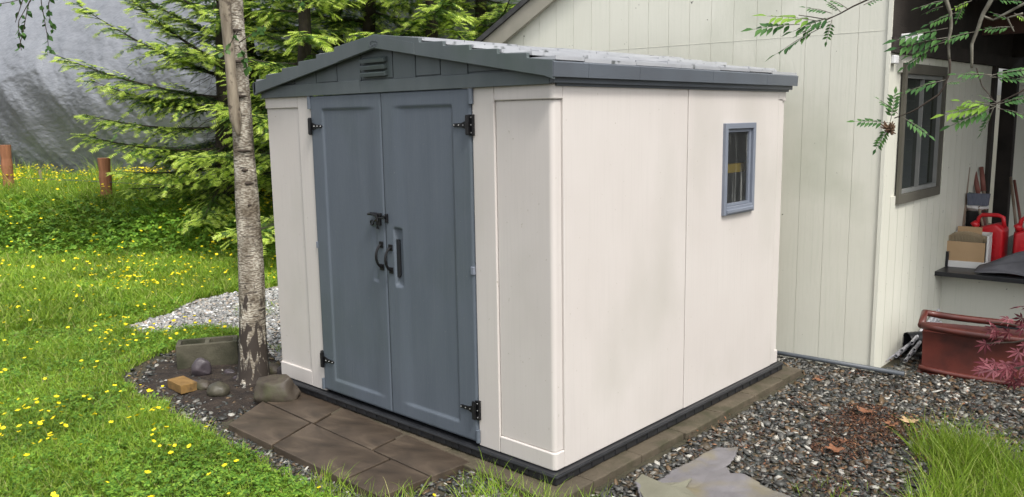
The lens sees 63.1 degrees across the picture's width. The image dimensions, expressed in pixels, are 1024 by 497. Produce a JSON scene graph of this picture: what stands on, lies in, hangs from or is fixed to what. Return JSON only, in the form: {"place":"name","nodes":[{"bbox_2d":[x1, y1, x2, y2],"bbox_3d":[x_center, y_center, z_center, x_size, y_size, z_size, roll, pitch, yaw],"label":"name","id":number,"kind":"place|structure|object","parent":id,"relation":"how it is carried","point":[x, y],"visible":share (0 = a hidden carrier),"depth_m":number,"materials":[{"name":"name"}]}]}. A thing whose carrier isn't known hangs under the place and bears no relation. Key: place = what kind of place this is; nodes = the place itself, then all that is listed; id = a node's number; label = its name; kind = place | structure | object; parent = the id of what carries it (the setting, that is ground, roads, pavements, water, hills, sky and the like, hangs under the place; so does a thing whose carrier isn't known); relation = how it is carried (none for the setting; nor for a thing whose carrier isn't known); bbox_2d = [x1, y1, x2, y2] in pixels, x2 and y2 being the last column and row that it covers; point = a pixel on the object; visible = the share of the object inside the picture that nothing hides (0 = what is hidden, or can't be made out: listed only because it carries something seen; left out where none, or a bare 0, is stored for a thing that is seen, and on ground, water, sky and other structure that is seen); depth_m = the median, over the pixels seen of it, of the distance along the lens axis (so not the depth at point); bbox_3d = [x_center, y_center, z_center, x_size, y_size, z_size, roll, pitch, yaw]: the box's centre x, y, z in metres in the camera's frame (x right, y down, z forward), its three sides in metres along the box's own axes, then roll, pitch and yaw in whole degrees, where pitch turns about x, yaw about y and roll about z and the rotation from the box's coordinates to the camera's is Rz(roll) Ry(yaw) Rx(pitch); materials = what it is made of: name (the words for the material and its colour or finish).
{"place":"outdoors","nodes":[
{"label":"outdoors","id":0,"kind":"place"},
{"bbox_2d":[129,286,281,362],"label":"gravel","id":1,"kind":"structure","parent":0,"point":[202,308],"depth_m":7.89,"materials":[{"name":"grey gravel"}]},
{"bbox_2d":[0,176,1023,496],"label":"ground","id":2,"kind":"structure","parent":0,"point":[608,484],"depth_m":4.69,"materials":[{"name":"grey gravel"}]},
{"bbox_2d":[0,145,14,186],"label":"fence post","id":3,"kind":"object","parent":2,"relation":"on","point":[6,158],"visible":0.5,"depth_m":14.22,"materials":[{"name":"brown wood"}]},
{"bbox_2d":[0,176,191,186],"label":"fence wire","id":4,"kind":"object","parent":3,"relation":"attached to","point":[90,181],"visible":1,"depth_m":13.27,"materials":[{"name":"metal"}]},
{"bbox_2d":[0,152,173,194],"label":"tall grass","id":5,"kind":"structure","parent":2,"relation":"on","point":[66,176],"depth_m":14.79,"materials":[{"name":"green plant"}]},
{"bbox_2d":[97,158,112,199],"bbox_3d":[-6.375,-0.922,13.106,0.200,0.999,0.186,7,12,42],"label":"fence post","id":6,"kind":"object","parent":2,"relation":"on","point":[104,166],"visible":0.54,"depth_m":13.00,"materials":[{"name":"brown wood"}]},
{"bbox_2d":[0,0,304,384],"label":"birch tree","id":7,"kind":"object","parent":2,"relation":"on","point":[253,364],"visible":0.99,"depth_m":5.60,"materials":[{"name":"grey plant"}]},
{"bbox_2d":[0,177,337,496],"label":"herbs","id":8,"kind":"object","parent":2,"relation":"on","point":[49,224],"visible":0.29,"depth_m":6.26,"materials":[{"name":"green plant"}]},
{"bbox_2d":[38,0,327,244],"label":"conifer","id":9,"kind":"object","parent":2,"relation":"on","point":[184,64],"visible":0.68,"depth_m":11.77,"materials":[{"name":"green plant"}]},
{"bbox_2d":[121,333,281,426],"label":"soil","id":10,"kind":"structure","parent":2,"relation":"on","point":[246,394],"depth_m":5.69,"materials":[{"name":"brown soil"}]},
{"bbox_2d":[167,376,196,393],"bbox_3d":[-2.247,0.929,5.683,0.218,0.060,0.122,7,12,42],"label":"brick","id":11,"kind":"object","parent":10,"relation":"on","point":[182,384],"visible":1,"depth_m":5.63,"materials":[{"name":"orange brick"}]},
{"bbox_2d":[191,358,211,375],"bbox_3d":[-2.229,0.858,5.981,0.138,0.154,0.086,-5,10,-26],"label":"rock","id":12,"kind":"object","parent":10,"relation":"on","point":[201,367],"visible":0.99,"depth_m":5.95,"materials":[{"name":"grey stone"}]},
{"bbox_2d":[197,379,210,389],"bbox_3d":[-2.105,0.937,5.680,0.129,0.088,0.100,7,12,42],"label":"rock","id":13,"kind":"object","parent":10,"relation":"on","point":[202,384],"visible":0.77,"depth_m":5.64,"materials":[{"name":"grey stone"}]},
{"bbox_2d":[175,335,238,369],"bbox_3d":[-2.286,0.788,6.274,0.430,0.200,0.200,-4,9,-16],"label":"concrete block","id":14,"kind":"object","parent":10,"relation":"on","point":[220,350],"depth_m":6.20,"materials":[{"name":"concrete"}]},
{"bbox_2d":[207,381,229,396],"bbox_3d":[-1.953,0.944,5.547,0.150,0.116,0.140,7,12,42],"label":"rock","id":15,"kind":"object","parent":10,"relation":"on","point":[218,389],"visible":0.89,"depth_m":5.50,"materials":[{"name":"grey stone"}]},
{"bbox_2d":[224,369,234,373],"bbox_3d":[-2.044,0.897,6.031,0.098,0.047,0.062,7,12,42],"label":"rock","id":16,"kind":"object","parent":10,"relation":"on","point":[227,371],"visible":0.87,"depth_m":6.01,"materials":[{"name":"grey stone"}]},
{"bbox_2d":[269,363,280,374],"bbox_3d":[-1.717,0.875,5.986,0.163,0.108,0.119,1,9,12],"label":"rock","id":17,"kind":"object","parent":10,"relation":"on","point":[273,367],"visible":0.25,"depth_m":5.94,"materials":[{"name":"grey stone"}]},
{"bbox_2d":[277,366,281,373],"bbox_3d":[-1.594,0.870,5.863,0.113,0.111,0.092,-3,9,-11],"label":"rock","id":18,"kind":"object","parent":10,"relation":"on","point":[279,370],"visible":0.19,"depth_m":5.83,"materials":[{"name":"grey stone"}]},
{"bbox_2d":[107,0,328,203],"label":"conifer","id":19,"kind":"object","parent":2,"relation":"on","point":[249,22],"visible":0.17,"depth_m":12.24,"materials":[{"name":"green plant"}]},
{"bbox_2d":[0,164,435,496],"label":"buttercups","id":20,"kind":"object","parent":2,"relation":"on","point":[53,494],"visible":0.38,"depth_m":8.58,"materials":[{"name":"yellow plant"}]},
{"bbox_2d":[0,0,520,177],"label":"tarp shelter","id":21,"kind":"object","parent":2,"relation":"on","point":[43,102],"visible":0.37,"depth_m":17.35,"materials":[{"name":"silver plastic"}]},
{"bbox_2d":[167,0,364,255],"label":"conifer","id":22,"kind":"object","parent":2,"relation":"on","point":[304,40],"visible":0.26,"depth_m":10.31,"materials":[{"name":"green plant"}]},
{"bbox_2d":[169,402,367,496],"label":"gravel","id":23,"kind":"structure","parent":2,"relation":"on","point":[278,461],"depth_m":4.61,"materials":[{"name":"grey gravel"}]},
{"bbox_2d":[229,402,309,450],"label":"paving slab","id":24,"kind":"structure","parent":23,"relation":"on","point":[266,426],"depth_m":4.91,"materials":[{"name":"brown stone"}]},
{"bbox_2d":[253,374,300,403],"bbox_3d":[-1.508,0.926,5.376,0.287,0.231,0.189,1,9,12],"label":"rock","id":25,"kind":"object","parent":2,"relation":"on","point":[277,388],"visible":0.83,"depth_m":5.32,"materials":[{"name":"grey stone"}]},
{"bbox_2d":[267,392,340,424],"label":"paving slab","id":26,"kind":"structure","parent":2,"relation":"on","point":[310,409],"depth_m":5.19,"materials":[{"name":"brown stone"}]},
{"bbox_2d":[189,0,425,193],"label":"conifer","id":27,"kind":"object","parent":2,"relation":"on","point":[380,8],"visible":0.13,"depth_m":11.94,"materials":[{"name":"green plant"}]},
{"bbox_2d":[273,423,388,485],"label":"paving slab","id":28,"kind":"structure","parent":2,"relation":"on","point":[319,447],"depth_m":4.48,"materials":[{"name":"brown stone"}]},
{"bbox_2d":[316,408,402,450],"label":"paving slab","id":29,"kind":"structure","parent":2,"relation":"on","point":[363,431],"depth_m":4.81,"materials":[{"name":"brown stone"}]},
{"bbox_2d":[250,0,470,164],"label":"conifer","id":30,"kind":"object","parent":2,"relation":"on","point":[369,21],"visible":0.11,"depth_m":11.46,"materials":[{"name":"green plant"}]},
{"bbox_2d":[346,460,429,496],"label":"paving slab","id":31,"kind":"structure","parent":2,"relation":"on","point":[391,471],"depth_m":4.13,"materials":[{"name":"brown stone"}]},
{"bbox_2d":[347,0,481,40],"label":"conifer","id":32,"kind":"object","parent":2,"relation":"on","point":[432,13],"visible":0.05,"depth_m":10.68,"materials":[{"name":"green plant"}]},
{"bbox_2d":[395,0,516,40],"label":"conifer","id":33,"kind":"object","parent":2,"relation":"on","point":[482,16],"visible":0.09,"depth_m":11.69,"materials":[{"name":"green plant"}]},
{"bbox_2d":[454,1,494,36],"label":"conifer","id":34,"kind":"object","parent":2,"relation":"on","point":[482,8],"visible":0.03,"depth_m":12.06,"materials":[{"name":"green plant"}]},
{"bbox_2d":[0,168,1023,496],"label":"grass","id":35,"kind":"structure","parent":2,"relation":"on","point":[970,462],"depth_m":6.28,"materials":[{"name":"green plant"}]},
{"bbox_2d":[331,366,801,496],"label":"shed pad","id":36,"kind":"object","parent":2,"relation":"on","point":[605,471],"visible":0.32,"depth_m":4.49,"materials":[{"name":"concrete"}]},
{"bbox_2d":[374,435,468,482],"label":"paving slab","id":37,"kind":"structure","parent":36,"relation":"on","point":[421,456],"depth_m":4.39,"materials":[{"name":"brown stone"}]},
{"bbox_2d":[253,34,797,485],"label":"garden shed","id":38,"kind":"structure","parent":36,"relation":"on","point":[559,265],"depth_m":4.51,"materials":[{"name":"beige plastic"}]},
{"bbox_2d":[307,93,392,411],"bbox_3d":[-0.965,0.016,4.960,0.693,1.834,0.112,7,12,42],"label":"door","id":39,"kind":"structure","parent":38,"relation":"in","point":[345,130],"depth_m":4.94,"materials":[{"name":"plastic"}]},
{"bbox_2d":[378,88,480,440],"bbox_3d":[-0.453,0.081,4.493,0.753,1.834,0.112,7,12,42],"label":"door","id":40,"kind":"structure","parent":38,"relation":"in","point":[430,255],"depth_m":4.47,"materials":[{"name":"plastic"}]},
{"bbox_2d":[728,162,745,172],"bbox_3d":[1.388,-0.506,5.233,0.050,0.055,0.800,7,12,42],"label":"shelf board","id":41,"kind":"object","parent":38,"relation":"attached to","point":[736,167],"visible":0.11,"depth_m":5.22,"materials":[{"name":"yellow wood"}]},
{"bbox_2d":[721,122,756,215],"bbox_3d":[1.392,-0.492,5.117,0.046,0.552,0.386,7,12,42],"label":"window","id":42,"kind":"structure","parent":38,"relation":"in","point":[746,205],"depth_m":5.16,"materials":[{"name":"plastic"}]},
{"bbox_2d":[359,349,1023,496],"bbox_3d":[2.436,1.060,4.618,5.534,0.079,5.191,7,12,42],"label":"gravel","id":43,"kind":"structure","parent":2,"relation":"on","point":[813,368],"depth_m":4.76,"materials":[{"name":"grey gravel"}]},
{"bbox_2d":[635,447,790,496],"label":"flagstone","id":44,"kind":"object","parent":43,"relation":"on","point":[707,474],"visible":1,"depth_m":4.03,"materials":[{"name":"stone"}]},
{"bbox_2d":[777,351,904,375],"bbox_3d":[2.072,0.787,6.134,1.520,0.032,0.042,6,11,38],"label":"conduit pipe","id":45,"kind":"object","parent":43,"relation":"on","point":[848,364],"visible":0.6,"depth_m":5.91,"materials":[{"name":"grey plastic"}]},
{"bbox_2d":[683,350,1023,496],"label":"leaf litter","id":46,"kind":"object","parent":43,"relation":"on","point":[852,441],"visible":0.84,"depth_m":4.71,"materials":[{"name":"brown plant"}]},
{"bbox_2d":[825,443,844,451],"bbox_3d":[1.719,1.062,4.430,0.092,0.022,0.072,7,12,42],"label":"dried leaf","id":47,"kind":"object","parent":46,"relation":"on","point":[833,448],"visible":1,"depth_m":4.43,"materials":[{"name":"brown plant"}]},
{"bbox_2d":[858,406,874,412],"bbox_3d":[2.121,0.969,4.993,0.092,0.024,0.073,7,12,42],"label":"dried leaf","id":48,"kind":"object","parent":46,"relation":"on","point":[863,410],"visible":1,"depth_m":4.99,"materials":[{"name":"brown plant"}]},
{"bbox_2d":[884,420,898,425],"bbox_3d":[2.174,1.003,4.777,0.071,0.017,0.057,7,12,42],"label":"dried leaf","id":49,"kind":"object","parent":46,"relation":"on","point":[888,422],"visible":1,"depth_m":4.78,"materials":[{"name":"brown plant"}]},
{"bbox_2d":[899,416,918,422],"bbox_3d":[2.296,0.992,4.819,0.092,0.022,0.073,7,12,42],"label":"dried leaf","id":50,"kind":"object","parent":43,"relation":"on","point":[905,419],"visible":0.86,"depth_m":4.82,"materials":[{"name":"plant"}]},
{"bbox_2d":[904,322,937,361],"bbox_3d":[3.157,0.710,6.421,0.027,0.107,0.985,6,11,38],"label":"plastic pipe","id":51,"kind":"object","parent":43,"relation":"on","point":[907,358],"visible":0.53,"depth_m":6.07,"materials":[{"name":"grey plastic"}]},
{"bbox_2d":[907,347,913,356],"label":"plastic pipe","id":52,"kind":"object","parent":51,"relation":"on","point":[910,353],"visible":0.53,"depth_m":6.06,"materials":[{"name":"grey plastic"}]},
{"bbox_2d":[912,318,937,351],"bbox_3d":[3.207,0.637,6.441,0.027,0.083,1.034,5,11,35],"label":"plastic pipe","id":53,"kind":"object","parent":52,"relation":"on","point":[916,346],"visible":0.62,"depth_m":6.11,"materials":[{"name":"grey plastic"}]},
{"bbox_2d":[910,309,939,344],"bbox_3d":[3.208,0.597,6.464,0.027,0.075,1.004,6,11,36],"label":"plastic pipe","id":54,"kind":"object","parent":53,"relation":"on","point":[915,338],"visible":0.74,"depth_m":6.19,"materials":[{"name":"grey plastic"}]},
{"bbox_2d":[900,318,939,351],"bbox_3d":[3.207,0.661,6.519,0.027,0.071,1.053,7,12,40],"label":"plastic pipe","id":55,"kind":"object","parent":51,"relation":"on","point":[906,346],"visible":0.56,"depth_m":6.19,"materials":[{"name":"grey plastic"}]},
{"bbox_2d":[917,309,1023,386],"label":"trough","id":56,"kind":"object","parent":43,"relation":"on","point":[949,349],"visible":0.89,"depth_m":5.69,"materials":[{"name":"red plastic"}]},
{"bbox_2d":[475,0,1023,373],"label":"house","id":57,"kind":"structure","parent":2,"relation":"on","point":[867,274],"depth_m":6.09,"materials":[{"name":"beige paint"}]},
{"bbox_2d":[895,63,947,204],"bbox_3d":[3.008,-0.851,6.139,0.052,0.975,0.955,7,12,42],"label":"window","id":58,"kind":"structure","parent":57,"relation":"in","point":[919,166],"depth_m":6.16,"materials":[{"name":"brown plastic"}]},
{"bbox_2d":[903,326,1018,349],"bbox_3d":[3.408,0.670,6.324,0.930,0.132,0.134,-3,9,-11],"label":"drain pipe","id":59,"kind":"object","parent":57,"relation":"attached to","point":[908,336],"visible":0.16,"depth_m":6.24,"materials":[{"name":"black plastic"}]},
{"bbox_2d":[962,167,969,225],"bbox_3d":[3.899,-0.394,7.180,0.034,0.610,0.153,5,11,34],"label":"tool handle","id":60,"kind":"object","parent":57,"relation":"on","point":[964,217],"visible":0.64,"depth_m":7.17,"materials":[{"name":"brown wood"}]},
{"bbox_2d":[947,226,992,268],"bbox_3d":[3.761,-0.015,6.925,0.365,0.310,0.265,5,11,34],"label":"cardboard box","id":61,"kind":"object","parent":57,"relation":"on","point":[969,247],"visible":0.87,"depth_m":6.84,"materials":[{"name":"brown cardboard"}]},
{"bbox_2d":[965,210,986,226],"bbox_3d":[4.023,-0.130,7.306,0.224,0.410,0.224,7,12,42],"label":"bin","id":62,"kind":"object","parent":57,"relation":"on","point":[971,216],"visible":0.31,"depth_m":7.20,"materials":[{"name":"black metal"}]},
{"bbox_2d":[966,205,981,210],"bbox_3d":[3.993,-0.354,7.189,0.185,0.050,0.190,7,12,42],"label":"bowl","id":63,"kind":"object","parent":62,"relation":"on","point":[971,206],"visible":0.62,"depth_m":7.14,"materials":[{"name":"white plastic"}]},
{"bbox_2d":[967,193,990,226],"bbox_3d":[3.981,-0.237,7.115,0.202,0.461,0.090,7,12,42],"label":"broom","id":64,"kind":"object","parent":57,"relation":"on","point":[981,201],"visible":0.82,"depth_m":7.08,"materials":[{"name":"blue plastic"}]},
{"bbox_2d":[974,171,986,225],"bbox_3d":[4.073,-0.329,7.232,0.044,0.709,0.403,0,9,4],"label":"shovel","id":65,"kind":"object","parent":57,"relation":"on","point":[977,186],"visible":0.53,"depth_m":7.29,"materials":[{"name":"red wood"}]},
{"bbox_2d":[979,167,988,224],"bbox_3d":[4.130,-0.338,7.281,0.043,0.737,0.321,1,9,10],"label":"rake","id":66,"kind":"object","parent":57,"relation":"on","point":[982,181],"visible":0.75,"depth_m":7.32,"materials":[{"name":"brown wood"}]},
{"bbox_2d":[971,213,1008,260],"bbox_3d":[4.032,-0.096,7.065,0.189,0.417,0.272,-9,12,-43],"label":"fuel can","id":67,"kind":"object","parent":57,"relation":"on","point":[1000,231],"visible":0.56,"depth_m":6.96,"materials":[{"name":"red plastic"}]},
{"bbox_2d":[974,251,1023,275],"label":"folded netting","id":68,"kind":"object","parent":57,"relation":"on","point":[1013,263],"visible":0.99,"depth_m":6.49,"materials":[{"name":"grey fabric"}]},
{"bbox_2d":[1009,177,1016,230],"bbox_3d":[4.354,-0.337,7.229,0.024,0.540,0.492,2,9,20],"label":"tool handle","id":69,"kind":"object","parent":57,"relation":"on","point":[1013,200],"visible":0.59,"depth_m":7.27,"materials":[{"name":"brown wood"}]},
{"bbox_2d":[1013,180,1022,226],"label":"tool handle","id":70,"kind":"object","parent":57,"relation":"on","point":[1017,199],"visible":0.71,"depth_m":7.28,"materials":[{"name":"red wood"}]},
{"bbox_2d":[1012,216,1023,253],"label":"fuel can","id":71,"kind":"object","parent":57,"relation":"on","point":[1018,241],"visible":0.69,"depth_m":6.85,"materials":[{"name":"red plastic"}]},
{"bbox_2d":[741,0,1023,154],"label":"rowan tree","id":72,"kind":"object","parent":2,"relation":"on","point":[890,127],"visible":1,"depth_m":2.37,"materials":[{"name":"green plant"}]},
{"bbox_2d":[884,347,902,362],"bbox_3d":[3.031,0.735,6.380,0.027,0.075,1.034,8,12,44],"label":"plastic pipe","id":73,"kind":"object","parent":2,"relation":"on","point":[892,356],"visible":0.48,"depth_m":6.12,"materials":[{"name":"grey plastic"}]},
{"bbox_2d":[894,321,941,357],"bbox_3d":[3.178,0.700,6.505,0.028,0.079,1.053,7,12,42],"label":"plastic pipe","id":74,"kind":"object","parent":2,"relation":"on","point":[898,354],"visible":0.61,"depth_m":6.16,"materials":[{"name":"grey plastic"}]},
{"bbox_2d":[971,306,1023,390],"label":"japanese maple","id":75,"kind":"object","parent":2,"relation":"on","point":[1009,369],"visible":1,"depth_m":2.10,"materials":[{"name":"red plant"}]},
{"bbox_2d":[997,68,1008,94],"label":"sky","id":76,"kind":"structure","parent":0,"point":[1000,70],"materials":[{"name":"white"}]}
]}

